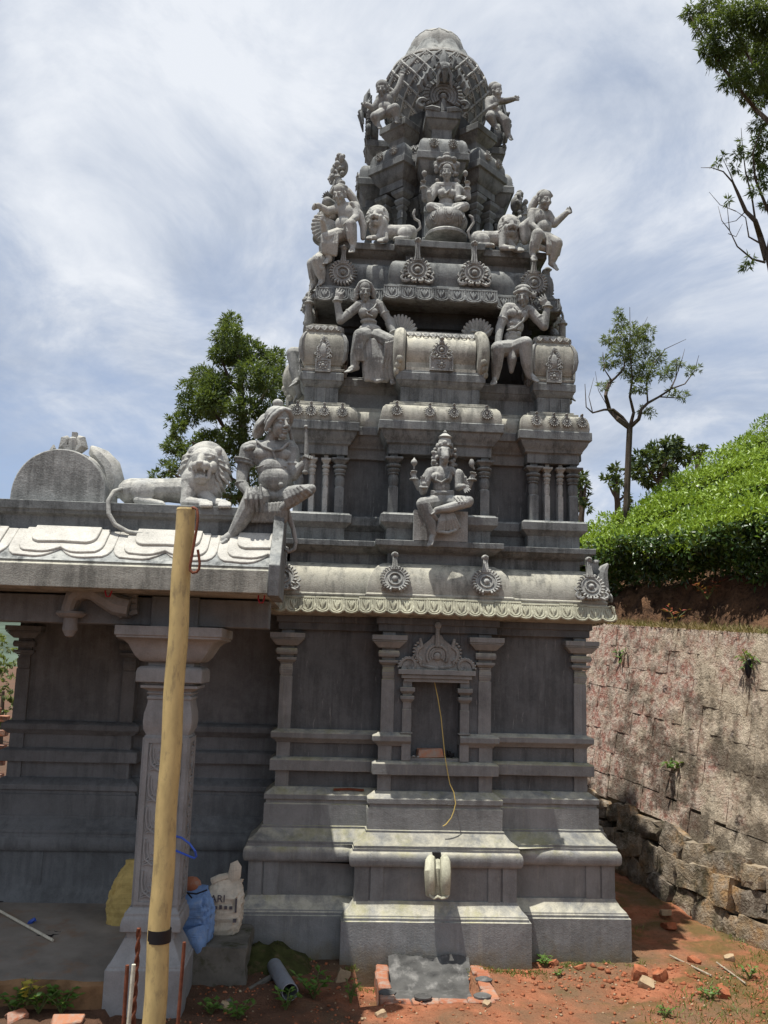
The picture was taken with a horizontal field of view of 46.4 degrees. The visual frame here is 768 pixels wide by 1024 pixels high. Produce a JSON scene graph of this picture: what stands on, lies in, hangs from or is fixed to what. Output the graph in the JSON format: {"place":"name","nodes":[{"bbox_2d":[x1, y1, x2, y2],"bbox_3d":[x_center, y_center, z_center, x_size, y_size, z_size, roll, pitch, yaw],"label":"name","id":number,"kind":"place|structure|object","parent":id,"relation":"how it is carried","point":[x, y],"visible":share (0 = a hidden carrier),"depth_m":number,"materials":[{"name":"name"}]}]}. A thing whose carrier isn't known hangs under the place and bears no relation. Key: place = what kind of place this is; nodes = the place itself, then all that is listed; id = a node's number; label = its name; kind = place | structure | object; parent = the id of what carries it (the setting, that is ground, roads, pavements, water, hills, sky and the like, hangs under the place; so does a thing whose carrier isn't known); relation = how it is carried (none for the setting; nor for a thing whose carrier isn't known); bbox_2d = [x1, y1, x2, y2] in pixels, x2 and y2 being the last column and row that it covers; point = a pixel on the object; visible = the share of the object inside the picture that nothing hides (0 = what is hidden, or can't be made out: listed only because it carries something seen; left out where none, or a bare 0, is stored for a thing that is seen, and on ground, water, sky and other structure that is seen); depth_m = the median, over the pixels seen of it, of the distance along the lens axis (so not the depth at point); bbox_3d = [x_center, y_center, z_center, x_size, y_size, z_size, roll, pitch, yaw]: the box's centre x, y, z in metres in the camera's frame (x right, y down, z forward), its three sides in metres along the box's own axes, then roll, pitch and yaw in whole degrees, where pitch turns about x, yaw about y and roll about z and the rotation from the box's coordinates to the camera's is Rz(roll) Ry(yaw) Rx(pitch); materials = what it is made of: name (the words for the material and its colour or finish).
{"place":"outdoors","nodes":[
{"label":"outdoors","id":0,"kind":"place"},
{"bbox_2d":[0,622,20,666],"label":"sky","id":1,"kind":"structure","parent":0,"point":[10,639],"depth_m":168.04,"materials":[{"name":"white"}]},
{"bbox_2d":[0,666,767,1023],"bbox_3d":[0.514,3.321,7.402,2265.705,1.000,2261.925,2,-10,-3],"label":"ground","id":2,"kind":"structure","parent":0,"point":[654,942],"depth_m":6.55,"materials":[{"name":"red soil"}]},
{"bbox_2d":[0,708,9,777],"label":"brick stack","id":3,"kind":"object","parent":2,"relation":"on","point":[3,718],"visible":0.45,"depth_m":10.79,"materials":[{"name":"brick"}]},
{"bbox_2d":[0,633,17,743],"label":"tree","id":4,"kind":"object","parent":2,"relation":"on","point":[10,691],"visible":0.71,"depth_m":22.85,"materials":[{"name":"green plant"}]},
{"bbox_2d":[0,987,32,1010],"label":"weed","id":5,"kind":"object","parent":2,"relation":"on","point":[14,1003],"visible":0.84,"depth_m":5.84,"materials":[{"name":"green plant"}]},
{"bbox_2d":[5,1007,28,1023],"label":"brick","id":6,"kind":"object","parent":2,"relation":"on","point":[16,1015],"visible":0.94,"depth_m":5.75,"materials":[{"name":"orange brick"}]},
{"bbox_2d":[18,977,45,1005],"bbox_3d":[-2.311,3.133,5.854,0.170,0.159,0.151,9,-12,-37],"label":"weed","id":7,"kind":"object","parent":2,"relation":"on","point":[25,986],"visible":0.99,"depth_m":5.83,"materials":[{"name":"yellow plant"}]},
{"bbox_2d":[16,986,62,1013],"bbox_3d":[-2.248,3.194,5.856,0.216,0.164,0.244,-6,-12,38],"label":"weed","id":8,"kind":"object","parent":2,"relation":"on","point":[36,999],"visible":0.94,"depth_m":5.86,"materials":[{"name":"green plant"}]},
{"bbox_2d":[46,984,83,1012],"bbox_3d":[-2.100,3.198,5.868,0.274,0.168,0.201,2,-10,-3],"label":"weed","id":9,"kind":"object","parent":2,"relation":"on","point":[74,995],"visible":1,"depth_m":5.88,"materials":[{"name":"green plant"}]},
{"bbox_2d":[51,1014,84,1023],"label":"brick","id":10,"kind":"object","parent":2,"relation":"on","point":[68,1018],"visible":1,"depth_m":5.71,"materials":[{"name":"orange brick"}]},
{"bbox_2d":[121,965,128,1023],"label":"iron rod","id":11,"kind":"object","parent":2,"relation":"on","point":[126,980],"visible":1,"depth_m":5.31,"materials":[{"name":"metal"}]},
{"bbox_2d":[126,964,135,1023],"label":"white stick","id":12,"kind":"object","parent":2,"relation":"on","point":[131,990],"visible":1,"depth_m":5.28,"materials":[{"name":"white plastic"}]},
{"bbox_2d":[131,927,140,1023],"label":"iron rod","id":13,"kind":"object","parent":2,"relation":"on","point":[136,962],"visible":0.88,"depth_m":5.38,"materials":[{"name":"brown metal"}]},
{"bbox_2d":[0,498,287,1018],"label":"temple hall","id":14,"kind":"structure","parent":2,"relation":"on","point":[85,594],"depth_m":7.03,"materials":[{"name":"grey stone"}]},
{"bbox_2d":[0,910,53,941],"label":"white stick","id":15,"kind":"object","parent":14,"relation":"on","point":[27,926],"visible":1,"depth_m":6.85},
{"bbox_2d":[27,917,36,923],"bbox_3d":[-2.744,3.193,6.972,0.079,0.074,0.035,2,-10,-3],"label":"blue rag","id":16,"kind":"object","parent":14,"relation":"on","point":[32,920],"visible":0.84,"depth_m":6.96,"materials":[{"name":"blue fabric"}]},
{"bbox_2d":[10,432,123,502],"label":"gable slab","id":17,"kind":"structure","parent":14,"relation":"on","point":[67,470],"depth_m":6.55,"materials":[{"name":"grey stone"}]},
{"bbox_2d":[105,859,133,925],"bbox_3d":[-2.001,3.031,7.122,0.386,0.512,0.247,2,-10,-3],"label":"sack","id":18,"kind":"object","parent":14,"relation":"on","point":[118,903],"visible":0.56,"depth_m":7.01,"materials":[{"name":"yellow fabric"}]},
{"bbox_2d":[106,441,231,534],"bbox_3d":[-1.539,-0.169,6.555,0.887,0.780,0.401,2,-10,-3],"label":"lion statue","id":19,"kind":"object","parent":14,"relation":"on","point":[204,472],"visible":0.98,"depth_m":6.53,"materials":[{"name":"grey stone"}]},
{"bbox_2d":[176,835,196,858],"bbox_3d":[-1.371,2.309,6.170,0.189,0.148,0.036,-1,-10,17],"label":"cable loop","id":20,"kind":"object","parent":14,"relation":"attached to","point":[190,845],"visible":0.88,"depth_m":6.16,"materials":[{"name":"blue plastic"}]},
{"bbox_2d":[219,399,315,552],"bbox_3d":[-0.836,-0.284,6.544,0.689,1.154,0.381,2,-10,-3],"label":"guard statue","id":21,"kind":"object","parent":14,"relation":"on","point":[281,467],"visible":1,"depth_m":6.54,"materials":[{"name":"grey stone"}]},
{"bbox_2d":[142,506,200,1023],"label":"yellow pole","id":22,"kind":"object","parent":2,"relation":"on","point":[159,931],"visible":1,"depth_m":5.11,"materials":[{"name":"wood"}]},
{"bbox_2d":[176,942,185,1023],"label":"iron rod","id":23,"kind":"object","parent":2,"relation":"on","point":[181,983],"visible":1,"depth_m":5.38,"materials":[{"name":"brown metal"}]},
{"bbox_2d":[197,995,222,1014],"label":"weed","id":24,"kind":"object","parent":2,"relation":"on","point":[215,1005],"visible":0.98,"depth_m":6.05,"materials":[{"name":"green plant"}]},
{"bbox_2d":[147,309,287,506],"bbox_3d":[-3.840,0.176,21.063,3.932,11.162,3.449,2,-10,-3],"label":"leafy tree","id":25,"kind":"object","parent":2,"relation":"on","point":[212,399],"visible":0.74,"depth_m":20.82,"materials":[{"name":"green plant"}]},
{"bbox_2d":[192,924,254,986],"bbox_3d":[-1.240,3.383,6.773,0.470,0.358,0.648,2,-10,-3],"label":"concrete block","id":26,"kind":"object","parent":2,"relation":"on","point":[221,959],"depth_m":6.49,"materials":[{"name":"grey concrete"}]},
{"bbox_2d":[183,876,214,953],"bbox_3d":[-1.405,2.984,6.636,0.277,0.528,0.281,0,-10,8],"label":"sack","id":27,"kind":"object","parent":26,"relation":"on","point":[198,927],"visible":0.65,"depth_m":6.58,"materials":[{"name":"blue plastic"}]},
{"bbox_2d":[209,860,244,935],"bbox_3d":[-1.229,2.970,6.918,0.307,0.539,0.235,2,-10,-3],"label":"sack","id":28,"kind":"object","parent":26,"relation":"on","point":[226,890],"visible":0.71,"depth_m":6.84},
{"bbox_2d":[221,1000,232,1010],"bbox_3d":[-1.075,3.393,6.151,0.086,0.057,0.106,20,-26,20],"label":"stone","id":29,"kind":"object","parent":2,"relation":"on","point":[225,1003],"visible":0.48,"depth_m":6.12,"materials":[{"name":"grey stone"}]},
{"bbox_2d":[217,997,255,1018],"bbox_3d":[-0.978,3.321,5.971,0.212,0.118,0.221,-2,-10,19],"label":"weed","id":30,"kind":"object","parent":2,"relation":"on","point":[238,1015],"visible":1,"depth_m":5.97,"materials":[{"name":"green plant"}]},
{"bbox_2d":[219,975,272,1009],"bbox_3d":[-0.972,3.415,6.384,0.046,0.068,0.609,-3,-11,28],"label":"rotten branch","id":31,"kind":"object","parent":2,"relation":"on","point":[266,979],"visible":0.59,"depth_m":6.51,"materials":[{"name":"wood"}]},
{"bbox_2d":[247,940,311,976],"bbox_3d":[-0.792,3.466,6.865,0.950,0.236,0.750,2,-10,-3],"label":"mossy mound","id":32,"kind":"object","parent":2,"relation":"on","point":[262,955],"visible":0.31,"depth_m":6.90,"materials":[{"name":"green plant"}]},
{"bbox_2d":[267,958,297,1000],"bbox_3d":[-0.741,3.391,6.511,0.115,0.142,0.636,4,-10,-16],"label":"pipe end","id":33,"kind":"object","parent":2,"relation":"on","point":[279,974],"visible":0.98,"depth_m":6.43,"materials":[{"name":"grey plastic"}]},
{"bbox_2d":[273,985,302,1009],"bbox_3d":[-0.664,3.353,6.156,0.221,0.136,0.163,0,-10,8],"label":"weed","id":34,"kind":"object","parent":2,"relation":"on","point":[288,1002],"visible":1,"depth_m":6.16,"materials":[{"name":"green plant"}]},
{"bbox_2d":[289,964,333,998],"bbox_3d":[-0.510,3.381,6.420,0.291,0.190,0.264,6,-11,-26],"label":"weed","id":35,"kind":"object","parent":2,"relation":"on","point":[308,983],"visible":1,"depth_m":6.39,"materials":[{"name":"green plant"}]},
{"bbox_2d":[335,967,350,982],"bbox_3d":[-0.314,3.513,6.764,0.097,0.118,0.078,25,-10,1],"label":"stone","id":36,"kind":"object","parent":2,"relation":"on","point":[342,974],"visible":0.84,"depth_m":6.74,"materials":[{"name":"grey stone"}]},
{"bbox_2d":[344,977,360,1002],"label":"weed","id":37,"kind":"object","parent":2,"relation":"on","point":[352,992],"visible":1,"depth_m":6.36,"materials":[{"name":"green plant"}]},
{"bbox_2d":[375,1009,387,1017],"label":"stone","id":38,"kind":"object","parent":2,"relation":"on","point":[380,1013],"visible":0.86,"depth_m":6.08,"materials":[{"name":"beige stone"}]},
{"bbox_2d":[242,27,631,986],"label":"temple tower","id":39,"kind":"structure","parent":2,"relation":"on","point":[384,621],"depth_m":7.90,"materials":[{"name":"grey stone"}]},
{"bbox_2d":[286,291,318,403],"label":"bearer statue","id":40,"kind":"object","parent":39,"relation":"attached to","point":[310,318],"visible":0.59,"depth_m":8.82,"materials":[{"name":"grey stone"}]},
{"bbox_2d":[307,206,337,292],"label":"attendant statue","id":41,"kind":"object","parent":39,"relation":"on","point":[316,269],"visible":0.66,"depth_m":8.68,"materials":[{"name":"grey stone"}]},
{"bbox_2d":[313,153,347,245],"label":"deity statue","id":42,"kind":"object","parent":39,"relation":"on","point":[338,170],"visible":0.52,"depth_m":9.13,"materials":[{"name":"grey stone"}]},
{"bbox_2d":[311,180,366,263],"bbox_3d":[-0.450,-2.837,8.790,0.547,0.939,0.265,0,-10,8],"label":"attendant statue","id":43,"kind":"object","parent":39,"relation":"on","point":[344,224],"visible":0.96,"depth_m":8.78,"materials":[{"name":"grey stone"}]},
{"bbox_2d":[333,788,363,790],"bbox_3d":[-0.302,2.372,7.660,0.261,0.027,0.025,2,-10,-3],"label":"iron bar","id":44,"kind":"object","parent":39,"relation":"on","point":[342,789],"visible":1,"depth_m":7.65,"materials":[{"name":"metal"}]},
{"bbox_2d":[332,279,395,384],"bbox_3d":[-0.181,-1.717,8.463,0.637,1.078,0.317,2,-10,-3],"label":"bearer statue","id":45,"kind":"object","parent":39,"relation":"attached to","point":[372,346],"visible":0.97,"depth_m":8.39,"materials":[{"name":"grey stone"}]},
{"bbox_2d":[362,71,405,128],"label":"boy statue","id":46,"kind":"object","parent":39,"relation":"on","point":[383,106],"visible":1,"depth_m":9.54,"materials":[{"name":"grey stone"}]},
{"bbox_2d":[365,205,421,242],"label":"lion statue","id":47,"kind":"object","parent":39,"relation":"on","point":[380,229],"visible":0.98,"depth_m":8.85,"materials":[{"name":"grey stone"}]},
{"bbox_2d":[416,748,443,757],"bbox_3d":[0.395,2.076,7.723,0.232,0.088,0.102,3,-10,-7],"label":"brick","id":48,"kind":"object","parent":39,"relation":"on","point":[429,752],"visible":0.96,"depth_m":7.68,"materials":[{"name":"orange brick"}]},
{"bbox_2d":[424,852,450,899],"bbox_3d":[0.425,2.928,7.213,0.219,0.326,0.220,2,-10,-3],"label":"water spout","id":49,"kind":"object","parent":39,"relation":"attached to","point":[437,872],"visible":1,"depth_m":7.14,"materials":[{"name":"white stone"}]},
{"bbox_2d":[409,430,476,546],"bbox_3d":[0.525,-0.208,7.963,0.605,1.085,0.338,2,-10,-3],"label":"deity statue","id":50,"kind":"object","parent":39,"relation":"on","point":[438,515],"visible":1,"depth_m":7.90,"materials":[{"name":"grey stone"}]},
{"bbox_2d":[434,682,455,825],"bbox_3d":[0.491,2.045,7.606,0.251,1.172,0.102,-7,-13,42],"label":"dangling wire","id":51,"kind":"object","parent":39,"relation":"hanging from","point":[445,756],"visible":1,"depth_m":7.60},
{"bbox_2d":[420,152,470,242],"bbox_3d":[0.642,-3.230,9.118,0.441,0.967,0.446,-7,-13,42],"label":"deity statue","id":52,"kind":"object","parent":39,"relation":"on","point":[446,220],"visible":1,"depth_m":9.05,"materials":[{"name":"grey stone"}]},
{"bbox_2d":[467,214,523,252],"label":"lion statue","id":53,"kind":"object","parent":39,"relation":"on","point":[505,237],"visible":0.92,"depth_m":8.90,"materials":[{"name":"grey stone"}]},
{"bbox_2d":[485,81,519,140],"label":"boy statue","id":54,"kind":"object","parent":39,"relation":"on","point":[494,100],"visible":1,"depth_m":9.59,"materials":[{"name":"grey stone"}]},
{"bbox_2d":[490,284,552,385],"bbox_3d":[1.313,-1.688,8.543,0.632,1.078,0.317,2,-10,-3],"label":"bearer statue","id":55,"kind":"object","parent":39,"relation":"attached to","point":[513,345],"visible":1,"depth_m":8.56,"materials":[{"name":"grey stone"}]},
{"bbox_2d":[510,190,540,273],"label":"deity statue","id":56,"kind":"object","parent":39,"relation":"on","point":[518,206],"visible":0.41,"depth_m":9.78,"materials":[{"name":"grey stone"}]},
{"bbox_2d":[518,189,571,270],"bbox_3d":[1.601,-2.810,8.929,0.494,0.908,0.286,5,-10,-17],"label":"attendant statue","id":57,"kind":"object","parent":39,"relation":"on","point":[538,224],"visible":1,"depth_m":8.90,"materials":[{"name":"grey stone"}]},
{"bbox_2d":[545,311,575,400],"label":"bearer statue","id":58,"kind":"object","parent":39,"relation":"attached to","point":[558,328],"visible":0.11,"depth_m":9.00,"materials":[{"name":"grey stone"}]},
{"bbox_2d":[374,954,499,1005],"bbox_3d":[0.381,3.571,6.711,0.885,0.259,0.781,2,-10,-3],"label":"drain basin","id":59,"kind":"object","parent":2,"relation":"on","point":[415,980],"visible":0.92,"depth_m":6.90,"materials":[{"name":"grey concrete"}]},
{"bbox_2d":[166,960,767,1023],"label":"soil crumbs","id":60,"kind":"object","parent":2,"relation":"on","point":[489,1014],"visible":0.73,"depth_m":6.43,"materials":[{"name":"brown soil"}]},
{"bbox_2d":[307,955,645,992],"bbox_3d":[0.338,3.646,7.074,3.629,0.240,0.392,2,-10,-3],"label":"moss fringe","id":61,"kind":"object","parent":2,"relation":"on","point":[487,968],"visible":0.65,"depth_m":7.08,"materials":[{"name":"green plant"}]},
{"bbox_2d":[482,999,491,1007],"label":"stone","id":62,"kind":"object","parent":2,"relation":"on","point":[487,1003],"visible":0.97,"depth_m":6.31,"materials":[{"name":"beige stone"}]},
{"bbox_2d":[536,953,553,966],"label":"weed","id":63,"kind":"object","parent":2,"relation":"on","point":[546,960],"visible":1,"depth_m":7.25,"materials":[{"name":"green plant"}]},
{"bbox_2d":[548,959,558,966],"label":"stone","id":64,"kind":"object","parent":2,"relation":"on","point":[554,962],"visible":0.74,"depth_m":7.27,"materials":[{"name":"orange stone"}]},
{"bbox_2d":[552,969,563,976],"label":"weed","id":65,"kind":"object","parent":2,"relation":"on","point":[557,973],"visible":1,"depth_m":7.05,"materials":[{"name":"green plant"}]},
{"bbox_2d":[573,964,584,969],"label":"stone","id":66,"kind":"object","parent":2,"relation":"on","point":[580,967],"visible":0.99,"depth_m":7.17,"materials":[{"name":"orange stone"}]},
{"bbox_2d":[577,470,594,543],"bbox_3d":[8.478,3.369,38.570,1.309,11.304,2.989,1,-10,6],"label":"dark tree","id":67,"kind":"object","parent":2,"relation":"on","point":[583,500],"visible":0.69,"depth_m":39.18,"materials":[{"name":"green plant"}]},
{"bbox_2d":[598,461,633,515],"bbox_3d":[10.220,3.413,38.724,1.757,11.362,2.642,2,-10,-3],"label":"dark tree","id":68,"kind":"object","parent":2,"relation":"on","point":[613,478],"visible":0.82,"depth_m":39.22,"materials":[{"name":"green plant"}]},
{"bbox_2d":[491,962,764,1006],"bbox_3d":[1.972,3.682,6.941,3.187,0.215,1.261,2,-10,-3],"label":"clod heap","id":69,"kind":"object","parent":2,"relation":"on","point":[609,980],"visible":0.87,"depth_m":6.85,"materials":[{"name":"orange soil"}]},
{"bbox_2d":[631,964,647,980],"bbox_3d":[1.992,3.605,6.977,0.120,0.116,0.144,15,-3,14],"label":"stone","id":70,"kind":"object","parent":2,"relation":"on","point":[638,971],"visible":0.72,"depth_m":6.93,"materials":[{"name":"orange stone"}]},
{"bbox_2d":[637,975,654,989],"bbox_3d":[1.989,3.583,6.791,0.125,0.079,0.103,20,19,22],"label":"stone","id":71,"kind":"object","parent":2,"relation":"on","point":[645,982],"visible":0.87,"depth_m":6.76,"materials":[{"name":"beige stone"}]},
{"bbox_2d":[620,434,694,490],"bbox_3d":[12.057,2.837,39.154,3.653,12.742,3.167,0,-10,8],"label":"dark tree","id":72,"kind":"object","parent":2,"relation":"on","point":[660,466],"visible":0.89,"depth_m":39.33,"materials":[{"name":"green plant"}]},
{"bbox_2d":[652,969,667,982],"bbox_3d":[2.148,3.610,6.963,0.090,0.091,0.118,-22,-14,39],"label":"stone","id":73,"kind":"object","parent":2,"relation":"on","point":[659,975],"visible":0.93,"depth_m":6.94,"materials":[{"name":"orange stone"}]},
{"bbox_2d":[659,909,671,915],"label":"stone","id":74,"kind":"object","parent":2,"relation":"on","point":[664,912],"visible":1,"depth_m":8.54,"materials":[{"name":"stone"}]},
{"bbox_2d":[656,1003,679,1017],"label":"weed","id":75,"kind":"object","parent":2,"relation":"on","point":[664,1012],"visible":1,"depth_m":6.25,"materials":[{"name":"green plant"}]},
{"bbox_2d":[660,922,676,929],"bbox_3d":[2.623,3.818,8.254,0.120,0.070,0.144,7,-33,-12],"label":"stone","id":76,"kind":"object","parent":2,"relation":"on","point":[669,925],"visible":0.97,"depth_m":8.21,"materials":[{"name":"red stone"}]},
{"bbox_2d":[582,624,767,950],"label":"retaining wall","id":77,"kind":"structure","parent":2,"relation":"on","point":[689,835],"depth_m":9.18,"materials":[{"name":"stone"}]},
{"bbox_2d":[613,646,626,663],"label":"wall plant","id":78,"kind":"object","parent":77,"relation":"attached to","point":[615,651],"depth_m":10.62,"materials":[{"name":"green plant"}]},
{"bbox_2d":[660,760,681,769],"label":"wall plant","id":79,"kind":"object","parent":77,"relation":"attached to","point":[670,765],"depth_m":9.37,"materials":[{"name":"green plant"}]},
{"bbox_2d":[732,649,760,670],"bbox_3d":[3.554,1.446,8.718,0.273,0.224,0.280,2,-10,-3],"label":"wall plant","id":80,"kind":"object","parent":77,"relation":"attached to","point":[742,657],"depth_m":8.69,"materials":[{"name":"green plant"}]},
{"bbox_2d":[669,955,711,976],"bbox_3d":[2.479,3.671,7.256,0.017,0.025,0.533,5,-10,-18],"label":"dry stick","id":81,"kind":"object","parent":2,"relation":"on","point":[700,970],"visible":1,"depth_m":7.18,"materials":[{"name":"beige wood"}]},
{"bbox_2d":[621,899,767,1023],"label":"grass","id":82,"kind":"structure","parent":2,"relation":"on","point":[728,1010],"depth_m":6.59,"materials":[{"name":"green plant"}]},
{"bbox_2d":[687,955,701,964],"bbox_3d":[2.574,3.724,7.425,0.082,0.056,0.100,2,11,-32],"label":"stone","id":83,"kind":"object","parent":2,"relation":"on","point":[694,959],"visible":0.79,"depth_m":7.41,"materials":[{"name":"orange stone"}]},
{"bbox_2d":[683,443,711,468],"bbox_3d":[13.783,2.932,39.089,1.340,12.628,2.435,-3,-11,27],"label":"dark tree","id":84,"kind":"object","parent":2,"relation":"on","point":[698,451],"visible":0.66,"depth_m":39.85,"materials":[{"name":"green plant"}]},
{"bbox_2d":[697,985,721,998],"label":"weed","id":85,"kind":"object","parent":2,"relation":"on","point":[706,992],"visible":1,"depth_m":6.59,"materials":[{"name":"green plant"}]},
{"bbox_2d":[714,984,730,998],"bbox_3d":[2.509,3.561,6.629,0.102,0.069,0.122,20,7,3],"label":"stone","id":86,"kind":"object","parent":2,"relation":"on","point":[724,992],"visible":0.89,"depth_m":6.60,"materials":[{"name":"orange stone"}]},
{"bbox_2d":[724,953,734,961],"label":"stone","id":87,"kind":"object","parent":2,"relation":"on","point":[729,957],"visible":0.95,"depth_m":7.46,"materials":[{"name":"beige stone"}]},
{"bbox_2d":[716,962,745,983],"bbox_3d":[2.750,3.655,7.109,0.015,0.034,0.548,2,-10,-2],"label":"dry stick","id":88,"kind":"object","parent":2,"relation":"on","point":[730,972],"visible":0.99,"depth_m":7.10,"materials":[{"name":"beige wood"}]},
{"bbox_2d":[738,963,757,978],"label":"weed","id":89,"kind":"object","parent":2,"relation":"on","point":[753,971],"visible":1,"depth_m":7.01,"materials":[{"name":"green plant"}]},
{"bbox_2d":[0,0,767,541],"label":"sky","id":90,"kind":"structure","parent":0,"point":[164,164],"materials":[{"name":"white"}]},
{"bbox_2d":[446,750,453,757],"bbox_3d":[0.569,2.079,7.702,0.075,0.069,0.059,2,-10,-3],"label":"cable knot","id":91,"kind":"object","parent":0,"point":[448,754],"visible":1,"depth_m":7.69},
{"bbox_2d":[607,484,767,632],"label":"hillside","id":92,"kind":"structure","parent":0,"point":[733,601],"depth_m":10.14,"materials":[{"name":"brown soil"}]},
{"bbox_2d":[585,306,703,523],"bbox_3d":[4.316,-1.375,14.904,2.012,4.183,0.950,2,-10,-3],"label":"shade tree","id":93,"kind":"object","parent":92,"relation":"on","point":[626,346],"visible":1,"depth_m":14.92,"materials":[{"name":"green plant"}]},
{"bbox_2d":[580,504,767,596],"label":"hedge face","id":94,"kind":"object","parent":92,"relation":"on","point":[727,554],"visible":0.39,"depth_m":10.21},
{"bbox_2d":[580,413,767,559],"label":"tea bushes","id":95,"kind":"object","parent":92,"relation":"on","point":[737,509],"visible":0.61,"depth_m":12.76,"materials":[{"name":"green plant"}]},
{"bbox_2d":[580,436,767,575],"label":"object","id":96,"kind":"object","parent":92,"relation":"on","point":[705,485],"visible":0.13,"depth_m":14.01,"materials":[{"name":"green plant"}]},
{"bbox_2d":[660,604,688,621],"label":"red shoots","id":97,"kind":"object","parent":92,"relation":"on","point":[673,617],"visible":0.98,"depth_m":10.13,"materials":[{"name":"brown plant"}]},
{"bbox_2d":[604,605,767,633],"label":"dry grass","id":98,"kind":"structure","parent":92,"relation":"on","point":[713,627],"depth_m":9.67,"materials":[{"name":"beige plant"}]},
{"bbox_2d":[692,579,725,599],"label":"red shoots","id":99,"kind":"object","parent":92,"relation":"on","point":[704,588],"visible":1,"depth_m":9.84,"materials":[{"name":"plant"}]},
{"bbox_2d":[677,0,767,273],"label":"edge tree","id":100,"kind":"object","parent":92,"relation":"on","point":[735,19],"visible":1,"depth_m":15.61,"materials":[{"name":"green plant"}]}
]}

